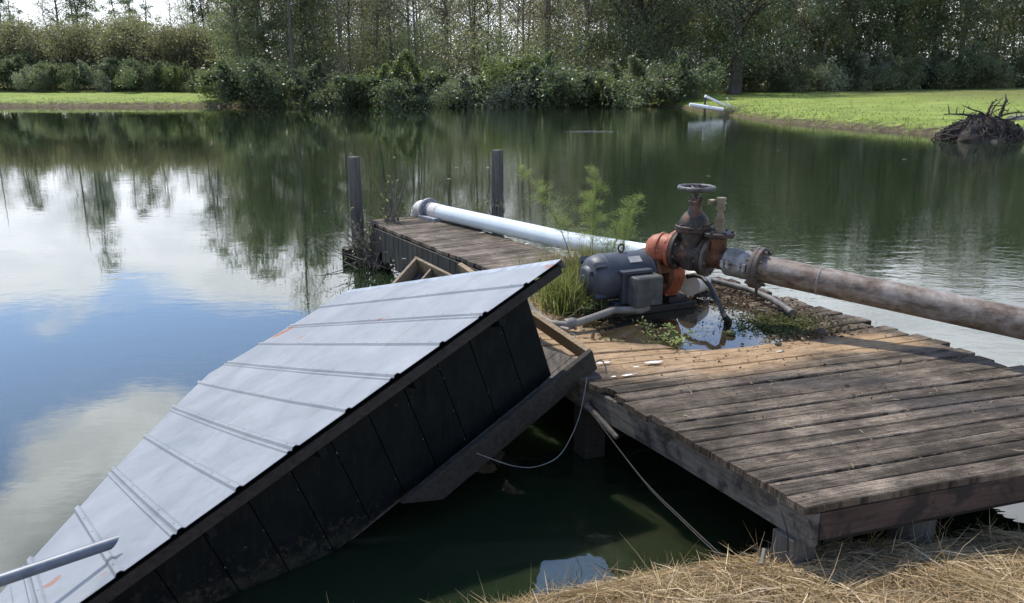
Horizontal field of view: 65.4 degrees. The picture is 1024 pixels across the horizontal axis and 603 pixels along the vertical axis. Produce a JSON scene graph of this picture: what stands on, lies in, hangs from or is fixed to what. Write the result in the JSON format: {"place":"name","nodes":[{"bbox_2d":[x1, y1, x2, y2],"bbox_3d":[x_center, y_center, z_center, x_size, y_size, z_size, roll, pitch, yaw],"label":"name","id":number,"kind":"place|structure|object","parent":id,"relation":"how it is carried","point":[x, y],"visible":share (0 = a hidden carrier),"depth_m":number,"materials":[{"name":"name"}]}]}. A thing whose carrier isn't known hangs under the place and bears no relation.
{"place":"outdoors","nodes":[
{"label":"outdoors","id":0,"kind":"place"},
{"bbox_2d":[0,106,1023,602],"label":"water","id":1,"kind":"structure","parent":0,"point":[156,264],"depth_m":11.26,"materials":[{"name":"liquid"}]},
{"bbox_2d":[0,259,596,602],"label":"sunken shed","id":2,"kind":"structure","parent":1,"relation":"in","point":[337,423],"depth_m":4.35,"materials":[{"name":"metal"}]},
{"bbox_2d":[0,535,118,586],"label":"metal pole","id":3,"kind":"object","parent":2,"relation":"on","point":[50,563],"visible":1,"depth_m":3.38,"materials":[{"name":"metal"}]},
{"bbox_2d":[342,156,374,260],"bbox_3d":[-1.993,-0.564,10.839,0.609,2.779,0.194,-1,16,-4],"label":"mooring post","id":4,"kind":"object","parent":1,"relation":"in","point":[355,183],"visible":0.46,"depth_m":10.56,"materials":[{"name":"wood"}]},
{"bbox_2d":[307,207,462,270],"bbox_3d":[-1.667,-0.648,10.494,2.164,1.354,1.584,0,16,0],"label":"dead brush","id":5,"kind":"object","parent":1,"relation":"in","point":[366,254],"visible":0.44,"depth_m":10.31,"materials":[{"name":"grey plant"}]},
{"bbox_2d":[367,216,567,291],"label":"wooden walkway","id":6,"kind":"structure","parent":1,"relation":"in","point":[448,247],"depth_m":9.11,"materials":[{"name":"wood"}]},
{"bbox_2d":[372,157,416,224],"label":"dry weed","id":7,"kind":"object","parent":6,"relation":"on","point":[392,214],"visible":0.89,"depth_m":10.31,"materials":[{"name":"brown plant"}]},
{"bbox_2d":[392,256,451,283],"bbox_3d":[-0.858,-0.022,7.311,0.924,0.647,0.577,12,20,37],"label":"wooden crate","id":8,"kind":"object","parent":6,"relation":"on","point":[416,268],"visible":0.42,"depth_m":7.45,"materials":[{"name":"wood"}]},
{"bbox_2d":[515,161,580,252],"bbox_3d":[0.350,-0.709,7.170,0.662,1.085,0.430,0,16,0],"label":"feathery weed","id":9,"kind":"object","parent":6,"relation":"on","point":[525,175],"visible":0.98,"depth_m":7.12,"materials":[{"name":"green plant"}]},
{"bbox_2d":[411,198,710,295],"bbox_3d":[0.233,-0.639,8.915,0.498,0.576,5.337,-10,19,-32],"label":"suction pipe","id":10,"kind":"object","parent":6,"relation":"on","point":[430,209],"visible":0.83,"depth_m":9.07,"materials":[{"name":"white plastic"}]},
{"bbox_2d":[562,161,618,254],"bbox_3d":[0.681,-0.691,7.080,0.474,1.099,0.603,-11,19,-34],"label":"feathery weed","id":11,"kind":"object","parent":6,"relation":"on","point":[595,184],"visible":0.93,"depth_m":7.05,"materials":[{"name":"green plant"}]},
{"bbox_2d":[592,193,645,252],"bbox_3d":[0.932,-0.553,7.050,0.466,0.850,0.474,9,18,29],"label":"feathery weed","id":12,"kind":"object","parent":6,"relation":"on","point":[625,216],"visible":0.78,"depth_m":7.01,"materials":[{"name":"green plant"}]},
{"bbox_2d":[491,149,503,236],"bbox_3d":[-0.204,-0.760,11.480,0.131,2.810,0.131,15,22,43],"label":"mooring post","id":13,"kind":"object","parent":1,"relation":"in","point":[497,180],"visible":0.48,"depth_m":11.17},
{"bbox_2d":[0,80,1023,140],"bbox_3d":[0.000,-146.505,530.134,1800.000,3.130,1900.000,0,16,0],"label":"ground","id":14,"kind":"structure","parent":0,"point":[919,99],"depth_m":61.34,"materials":[{"name":"plant"}]},
{"bbox_2d":[0,47,39,91],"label":"shrub","id":15,"kind":"object","parent":14,"relation":"on","point":[8,65],"visible":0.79,"depth_m":83.53,"materials":[{"name":"green plant"}]},
{"bbox_2d":[9,64,55,91],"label":"shrub","id":16,"kind":"object","parent":14,"relation":"on","point":[22,79],"visible":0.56,"depth_m":82.33,"materials":[{"name":"green plant"}]},
{"bbox_2d":[0,6,72,89],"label":"thicket shrub","id":17,"kind":"object","parent":14,"relation":"on","point":[9,31],"visible":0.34,"depth_m":86.98,"materials":[{"name":"green plant"}]},
{"bbox_2d":[0,25,77,88],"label":"thicket shrub","id":18,"kind":"object","parent":14,"relation":"on","point":[37,48],"visible":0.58,"depth_m":86.21,"materials":[{"name":"green plant"}]},
{"bbox_2d":[25,60,78,92],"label":"shrub","id":19,"kind":"object","parent":14,"relation":"on","point":[51,69],"visible":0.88,"depth_m":82.57,"materials":[{"name":"green plant"}]},
{"bbox_2d":[12,10,106,88],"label":"thicket shrub","id":20,"kind":"object","parent":14,"relation":"on","point":[63,29],"visible":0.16,"depth_m":88.62,"materials":[{"name":"green plant"}]},
{"bbox_2d":[30,25,102,88],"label":"thicket shrub","id":21,"kind":"object","parent":14,"relation":"on","point":[66,46],"visible":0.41,"depth_m":87.91,"materials":[{"name":"green plant"}]},
{"bbox_2d":[58,60,94,92],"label":"shrub","id":22,"kind":"object","parent":14,"relation":"on","point":[73,81],"visible":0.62,"depth_m":82.94,"materials":[{"name":"green plant"}]},
{"bbox_2d":[76,57,114,91],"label":"shrub","id":23,"kind":"object","parent":14,"relation":"on","point":[102,78],"visible":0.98,"depth_m":82.99,"materials":[{"name":"green plant"}]},
{"bbox_2d":[53,4,154,89],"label":"thicket shrub","id":24,"kind":"object","parent":14,"relation":"on","point":[115,35],"visible":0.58,"depth_m":87.28,"materials":[{"name":"green plant"}]},
{"bbox_2d":[102,55,157,91],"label":"shrub","id":25,"kind":"object","parent":14,"relation":"on","point":[114,62],"visible":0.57,"depth_m":83.00,"materials":[{"name":"green plant"}]},
{"bbox_2d":[109,59,175,91],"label":"shrub","id":26,"kind":"object","parent":14,"relation":"on","point":[151,84],"visible":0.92,"depth_m":82.60,"materials":[{"name":"green plant"}]},
{"bbox_2d":[123,15,224,80],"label":"thicket shrub","id":27,"kind":"object","parent":14,"relation":"on","point":[172,46],"visible":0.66,"depth_m":87.04,"materials":[{"name":"green plant"}]},
{"bbox_2d":[155,60,205,91],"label":"shrub","id":28,"kind":"object","parent":14,"relation":"on","point":[168,74],"visible":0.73,"depth_m":82.71,"materials":[{"name":"green plant"}]},
{"bbox_2d":[146,14,233,71],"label":"thicket shrub","id":29,"kind":"object","parent":14,"relation":"on","point":[197,45],"visible":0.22,"depth_m":88.20,"materials":[{"name":"green plant"}]},
{"bbox_2d":[190,52,273,101],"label":"shrub","id":30,"kind":"object","parent":14,"relation":"on","point":[204,80],"visible":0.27,"depth_m":68.16,"materials":[{"name":"green plant"}]},
{"bbox_2d":[195,0,285,71],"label":"tree","id":31,"kind":"object","parent":14,"relation":"on","point":[227,27],"visible":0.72,"depth_m":75.12,"materials":[{"name":"green plant"}]},
{"bbox_2d":[206,52,281,106],"bbox_3d":[-20.730,-17.807,66.079,7.085,5.926,7.875,12,20,36],"label":"shrub","id":32,"kind":"object","parent":14,"relation":"on","point":[237,82],"visible":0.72,"depth_m":64.26,"materials":[{"name":"green plant"}]},
{"bbox_2d":[217,0,287,65],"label":"tree","id":33,"kind":"object","parent":14,"relation":"on","point":[258,19],"visible":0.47,"depth_m":76.58,"materials":[{"name":"green plant"}]},
{"bbox_2d":[237,71,307,107],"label":"shrub","id":34,"kind":"object","parent":14,"relation":"on","point":[288,102],"visible":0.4,"depth_m":65.26,"materials":[{"name":"green plant"}]},
{"bbox_2d":[229,0,330,81],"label":"tree","id":35,"kind":"object","parent":14,"relation":"on","point":[290,34],"visible":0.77,"depth_m":74.69,"materials":[{"name":"green plant"}]},
{"bbox_2d":[240,50,328,107],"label":"shrub","id":36,"kind":"object","parent":14,"relation":"on","point":[312,72],"visible":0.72,"depth_m":66.15,"materials":[{"name":"green plant"}]},
{"bbox_2d":[258,0,337,76],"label":"tree","id":37,"kind":"object","parent":14,"relation":"on","point":[302,28],"visible":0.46,"depth_m":77.21,"materials":[{"name":"green plant"}]},
{"bbox_2d":[261,0,343,80],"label":"tree","id":38,"kind":"object","parent":14,"relation":"on","point":[314,26],"visible":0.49,"depth_m":77.42,"materials":[{"name":"green plant"}]},
{"bbox_2d":[290,81,342,107],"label":"shrub","id":39,"kind":"object","parent":14,"relation":"on","point":[315,99],"visible":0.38,"depth_m":65.49,"materials":[{"name":"green plant"}]},
{"bbox_2d":[301,0,381,75],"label":"tree","id":40,"kind":"object","parent":14,"relation":"on","point":[338,22],"visible":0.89,"depth_m":75.66,"materials":[{"name":"green plant"}]},
{"bbox_2d":[309,68,375,107],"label":"shrub","id":41,"kind":"object","parent":14,"relation":"on","point":[337,93],"visible":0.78,"depth_m":65.70,"materials":[{"name":"green plant"}]},
{"bbox_2d":[312,0,390,76],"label":"tree","id":42,"kind":"object","parent":14,"relation":"on","point":[347,25],"visible":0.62,"depth_m":77.91,"materials":[{"name":"green plant"}]},
{"bbox_2d":[326,0,395,75],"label":"tree","id":43,"kind":"object","parent":14,"relation":"on","point":[358,19],"visible":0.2,"depth_m":83.43,"materials":[{"name":"green plant"}]},
{"bbox_2d":[333,51,407,106],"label":"shrub","id":44,"kind":"object","parent":14,"relation":"on","point":[381,75],"visible":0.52,"depth_m":65.83,"materials":[{"name":"green plant"}]},
{"bbox_2d":[340,0,410,76],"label":"tree","id":45,"kind":"object","parent":14,"relation":"on","point":[378,18],"visible":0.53,"depth_m":80.74,"materials":[{"name":"green plant"}]},
{"bbox_2d":[362,74,439,108],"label":"shrub","id":46,"kind":"object","parent":14,"relation":"on","point":[401,95],"visible":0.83,"depth_m":64.54,"materials":[{"name":"green plant"}]},
{"bbox_2d":[372,0,449,78],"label":"tree","id":47,"kind":"object","parent":14,"relation":"on","point":[419,29],"visible":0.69,"depth_m":77.30,"materials":[{"name":"green plant"}]},
{"bbox_2d":[393,49,469,106],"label":"shrub","id":48,"kind":"object","parent":14,"relation":"on","point":[417,75],"visible":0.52,"depth_m":67.01,"materials":[{"name":"green plant"}]},
{"bbox_2d":[419,0,478,70],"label":"tree","id":49,"kind":"object","parent":14,"relation":"on","point":[446,12],"visible":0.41,"depth_m":85.63,"materials":[{"name":"green plant"}]},
{"bbox_2d":[413,65,498,107],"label":"shrub","id":50,"kind":"object","parent":14,"relation":"on","point":[462,78],"visible":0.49,"depth_m":66.13,"materials":[{"name":"green plant"}]},
{"bbox_2d":[418,75,502,107],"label":"shrub","id":51,"kind":"object","parent":14,"relation":"on","point":[446,99],"visible":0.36,"depth_m":64.83,"materials":[{"name":"green plant"}]},
{"bbox_2d":[443,0,500,78],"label":"tree","id":52,"kind":"object","parent":14,"relation":"on","point":[474,9],"visible":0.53,"depth_m":82.53,"materials":[{"name":"green plant"}]},
{"bbox_2d":[456,0,515,77],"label":"tree","id":53,"kind":"object","parent":14,"relation":"on","point":[497,13],"visible":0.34,"depth_m":83.77,"materials":[{"name":"green plant"}]},
{"bbox_2d":[465,65,542,107],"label":"shrub","id":54,"kind":"object","parent":14,"relation":"on","point":[505,96],"visible":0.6,"depth_m":65.26,"materials":[{"name":"green plant"}]},
{"bbox_2d":[1,0,1023,92],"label":"undergrowth","id":55,"kind":"object","parent":14,"relation":"on","point":[442,57],"visible":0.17,"depth_m":80.67,"materials":[{"name":"green plant"}]},
{"bbox_2d":[469,36,561,106],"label":"shrub","id":56,"kind":"object","parent":14,"relation":"on","point":[491,68],"visible":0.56,"depth_m":65.94,"materials":[{"name":"green plant"}]},
{"bbox_2d":[485,0,559,63],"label":"tree","id":57,"kind":"object","parent":14,"relation":"on","point":[523,3],"visible":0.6,"depth_m":80.40,"materials":[{"name":"green plant"}]},
{"bbox_2d":[465,62,582,107],"bbox_3d":[1.321,-17.768,68.346,11.591,6.704,7.667,11,19,34],"label":"shrub","id":58,"kind":"object","parent":14,"relation":"on","point":[535,68],"visible":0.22,"depth_m":64.89,"materials":[{"name":"green plant"}]},
{"bbox_2d":[509,0,575,69],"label":"tree","id":59,"kind":"object","parent":14,"relation":"on","point":[546,14],"visible":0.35,"depth_m":83.88,"materials":[{"name":"green plant"}]},
{"bbox_2d":[518,59,604,108],"bbox_3d":[5.123,-17.006,65.935,9.355,6.401,8.417,-4,16,-14],"label":"shrub","id":60,"kind":"object","parent":14,"relation":"on","point":[555,79],"visible":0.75,"depth_m":63.38,"materials":[{"name":"green plant"}]},
{"bbox_2d":[552,0,613,72],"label":"tree","id":61,"kind":"object","parent":14,"relation":"on","point":[579,29],"visible":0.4,"depth_m":80.43,"materials":[{"name":"green plant"}]},
{"bbox_2d":[550,0,626,72],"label":"tree","id":62,"kind":"object","parent":14,"relation":"on","point":[578,9],"visible":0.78,"depth_m":76.12,"materials":[{"name":"green plant"}]},
{"bbox_2d":[556,56,665,108],"bbox_3d":[7.116,-16.907,65.828,7.372,6.446,11.145,-9,18,-28],"label":"shrub","id":63,"kind":"object","parent":14,"relation":"on","point":[636,98],"visible":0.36,"depth_m":63.94,"materials":[{"name":"green plant"}]},
{"bbox_2d":[582,69,639,106],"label":"shrub","id":64,"kind":"object","parent":14,"relation":"on","point":[600,82],"visible":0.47,"depth_m":65.06,"materials":[{"name":"green plant"}]},
{"bbox_2d":[568,52,669,106],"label":"shrub","id":65,"kind":"object","parent":14,"relation":"on","point":[614,65],"visible":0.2,"depth_m":65.86,"materials":[{"name":"green plant"}]},
{"bbox_2d":[586,0,670,71],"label":"tree","id":66,"kind":"object","parent":14,"relation":"on","point":[618,48],"visible":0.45,"depth_m":75.48,"materials":[{"name":"green plant"}]},
{"bbox_2d":[587,0,701,70],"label":"oak tree","id":67,"kind":"object","parent":14,"relation":"on","point":[635,16],"visible":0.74,"depth_m":74.20,"materials":[{"name":"green plant"}]},
{"bbox_2d":[616,0,684,69],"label":"tree","id":68,"kind":"object","parent":14,"relation":"on","point":[649,42],"visible":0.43,"depth_m":75.13,"materials":[{"name":"green plant"}]},
{"bbox_2d":[615,57,708,106],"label":"shrub","id":69,"kind":"object","parent":14,"relation":"on","point":[640,69],"visible":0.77,"depth_m":65.30,"materials":[{"name":"green plant"}]},
{"bbox_2d":[640,43,730,106],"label":"shrub","id":70,"kind":"object","parent":14,"relation":"on","point":[708,71],"visible":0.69,"depth_m":66.40,"materials":[{"name":"green plant"}]},
{"bbox_2d":[653,0,832,94],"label":"oak tree","id":71,"kind":"object","parent":14,"relation":"on","point":[737,29],"visible":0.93,"depth_m":74.42,"materials":[{"name":"green plant"}]},
{"bbox_2d":[719,0,787,91],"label":"tree","id":72,"kind":"object","parent":14,"relation":"on","point":[750,26],"visible":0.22,"depth_m":80.63,"materials":[{"name":"green plant"}]},
{"bbox_2d":[718,51,795,91],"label":"shrub","id":73,"kind":"object","parent":14,"relation":"on","point":[753,83],"visible":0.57,"depth_m":80.08,"materials":[{"name":"green plant"}]},
{"bbox_2d":[528,276,1023,567],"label":"wooden platform","id":74,"kind":"structure","parent":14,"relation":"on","point":[829,493],"depth_m":4.34,"materials":[{"name":"wood"}]},
{"bbox_2d":[530,256,603,319],"bbox_3d":[0.429,-0.147,6.395,0.779,0.455,0.811,9,18,28],"label":"grass clump","id":75,"kind":"object","parent":74,"relation":"on","point":[559,296],"visible":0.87,"depth_m":6.33,"materials":[{"name":"plant"}]},
{"bbox_2d":[579,230,694,319],"bbox_3d":[1.026,-0.253,6.442,0.961,0.655,0.597,-9,18,-28],"label":"water pump","id":76,"kind":"object","parent":74,"relation":"on","point":[647,275],"visible":0.88,"depth_m":6.28,"materials":[{"name":"grey paint"}]},
{"bbox_2d":[528,301,649,329],"bbox_3d":[0.618,0.082,6.027,1.042,0.167,0.365,-4,16,-13],"label":"electrical conduit","id":77,"kind":"object","parent":76,"relation":"attached to","point":[573,323],"visible":0.73,"depth_m":5.99,"materials":[{"name":"plastic"}]},
{"bbox_2d":[662,183,715,274],"bbox_3d":[1.412,-0.560,6.240,0.382,0.693,0.304,12,20,37],"label":"gate valve","id":78,"kind":"object","parent":76,"relation":"attached to","point":[688,238],"visible":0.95,"depth_m":6.16,"materials":[{"name":"metal"}]},
{"bbox_2d":[583,297,787,351],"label":"puddle water","id":79,"kind":"structure","parent":74,"relation":"on","point":[628,328],"depth_m":6.03,"materials":[{"name":"liquid"}]},
{"bbox_2d":[546,306,850,347],"bbox_3d":[1.402,0.147,6.120,2.370,0.082,1.166,0,16,0],"label":"algae mat","id":80,"kind":"object","parent":79,"relation":"on","point":[780,324],"visible":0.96,"depth_m":6.04,"materials":[{"name":"plant"}]},
{"bbox_2d":[540,278,1022,473],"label":"plant litter","id":81,"kind":"object","parent":74,"relation":"on","point":[754,298],"visible":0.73,"depth_m":6.17,"materials":[{"name":"plant"}]},
{"bbox_2d":[710,277,794,315],"bbox_3d":[2.021,-0.064,6.647,0.193,0.085,1.044,-7,17,-24],"label":"drain hose","id":82,"kind":"object","parent":81,"relation":"on","point":[787,309],"visible":0.89,"depth_m":6.67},
{"bbox_2d":[747,0,823,91],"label":"tree","id":83,"kind":"object","parent":14,"relation":"on","point":[791,19],"visible":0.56,"depth_m":78.52,"materials":[{"name":"green plant"}]},
{"bbox_2d":[759,58,816,92],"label":"shrub","id":84,"kind":"object","parent":14,"relation":"on","point":[794,78],"visible":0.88,"depth_m":79.34,"materials":[{"name":"green plant"}]},
{"bbox_2d":[755,0,843,71],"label":"tree","id":85,"kind":"object","parent":14,"relation":"on","point":[817,37],"visible":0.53,"depth_m":81.59,"materials":[{"name":"green plant"}]},
{"bbox_2d":[787,53,858,91],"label":"shrub","id":86,"kind":"object","parent":14,"relation":"on","point":[829,72],"visible":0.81,"depth_m":79.01,"materials":[{"name":"green plant"}]},
{"bbox_2d":[793,0,861,89],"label":"tree","id":87,"kind":"object","parent":14,"relation":"on","point":[825,46],"visible":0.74,"depth_m":81.29,"materials":[{"name":"green plant"}]},
{"bbox_2d":[805,0,891,86],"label":"tree","id":88,"kind":"object","parent":14,"relation":"on","point":[870,16],"visible":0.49,"depth_m":82.03,"materials":[{"name":"green plant"}]},
{"bbox_2d":[816,45,889,90],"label":"shrub","id":89,"kind":"object","parent":14,"relation":"on","point":[854,58],"visible":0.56,"depth_m":79.87,"materials":[{"name":"green plant"}]},
{"bbox_2d":[822,0,898,68],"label":"tree","id":90,"kind":"object","parent":14,"relation":"on","point":[863,28],"visible":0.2,"depth_m":83.61,"materials":[{"name":"green plant"}]},
{"bbox_2d":[837,51,905,90],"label":"shrub","id":91,"kind":"object","parent":14,"relation":"on","point":[865,61],"visible":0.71,"depth_m":79.28,"materials":[{"name":"green plant"}]},
{"bbox_2d":[835,0,917,88],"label":"tree","id":92,"kind":"object","parent":14,"relation":"on","point":[891,44],"visible":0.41,"depth_m":82.83,"materials":[{"name":"green plant"}]},
{"bbox_2d":[849,0,948,88],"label":"tree","id":93,"kind":"object","parent":14,"relation":"on","point":[898,16],"visible":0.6,"depth_m":81.92,"materials":[{"name":"green plant"}]},
{"bbox_2d":[867,42,938,90],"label":"shrub","id":94,"kind":"object","parent":14,"relation":"on","point":[915,76],"visible":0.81,"depth_m":79.06,"materials":[{"name":"green plant"}]},
{"bbox_2d":[867,1,948,59],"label":"tree","id":95,"kind":"object","parent":14,"relation":"on","point":[902,35],"visible":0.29,"depth_m":83.31,"materials":[{"name":"green plant"}]},
{"bbox_2d":[886,0,962,60],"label":"tree","id":96,"kind":"object","parent":14,"relation":"on","point":[922,2],"visible":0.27,"depth_m":84.29,"materials":[{"name":"green plant"}]},
{"bbox_2d":[903,0,998,86],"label":"tree","id":97,"kind":"object","parent":14,"relation":"on","point":[955,37],"visible":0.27,"depth_m":83.88,"materials":[{"name":"green plant"}]},
{"bbox_2d":[923,38,999,89],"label":"shrub","id":98,"kind":"object","parent":14,"relation":"on","point":[969,66],"visible":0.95,"depth_m":78.55,"materials":[{"name":"green plant"}]},
{"bbox_2d":[927,0,1018,86],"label":"tree","id":99,"kind":"object","parent":14,"relation":"on","point":[970,9],"visible":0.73,"depth_m":82.14,"materials":[{"name":"green plant"}]},
{"bbox_2d":[930,94,1023,141],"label":"uprooted stump","id":100,"kind":"object","parent":14,"relation":"on","point":[980,126],"visible":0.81,"depth_m":31.02,"materials":[{"name":"brown wood"}]},
{"bbox_2d":[966,0,1023,63],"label":"tree","id":101,"kind":"object","parent":14,"relation":"on","point":[1009,2],"visible":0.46,"depth_m":83.88,"materials":[{"name":"green plant"}]},
{"bbox_2d":[970,52,1023,88],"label":"shrub","id":102,"kind":"object","parent":14,"relation":"on","point":[1001,72],"visible":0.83,"depth_m":78.30,"materials":[{"name":"green plant"}]},
{"bbox_3d":[4.940,1.077,4.225,0.120,0.774,0.120,0,16,0],"label":"pipe stand","id":103,"kind":"object","parent":14,"relation":"on","visible":0},
{"bbox_2d":[698,228,1023,339],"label":"steel pipe","id":104,"kind":"object","parent":103,"relation":"on","point":[757,268],"visible":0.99,"depth_m":5.54,"materials":[{"name":"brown metal"}]},
{"bbox_2d":[0,0,1023,77],"label":"sky","id":105,"kind":"structure","parent":0,"point":[151,2],"materials":[{"name":"white"}]},
{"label":"near bank","id":106,"kind":"structure","parent":0,"visible":0},
{"bbox_2d":[326,508,1023,602],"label":"dry straw","id":107,"kind":"object","parent":106,"relation":"on","point":[892,595],"visible":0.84,"depth_m":3.46,"materials":[{"name":"plant"}]},
{"bbox_2d":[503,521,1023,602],"bbox_3d":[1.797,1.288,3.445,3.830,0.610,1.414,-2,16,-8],"label":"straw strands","id":108,"kind":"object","parent":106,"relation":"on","point":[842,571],"visible":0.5,"depth_m":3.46,"materials":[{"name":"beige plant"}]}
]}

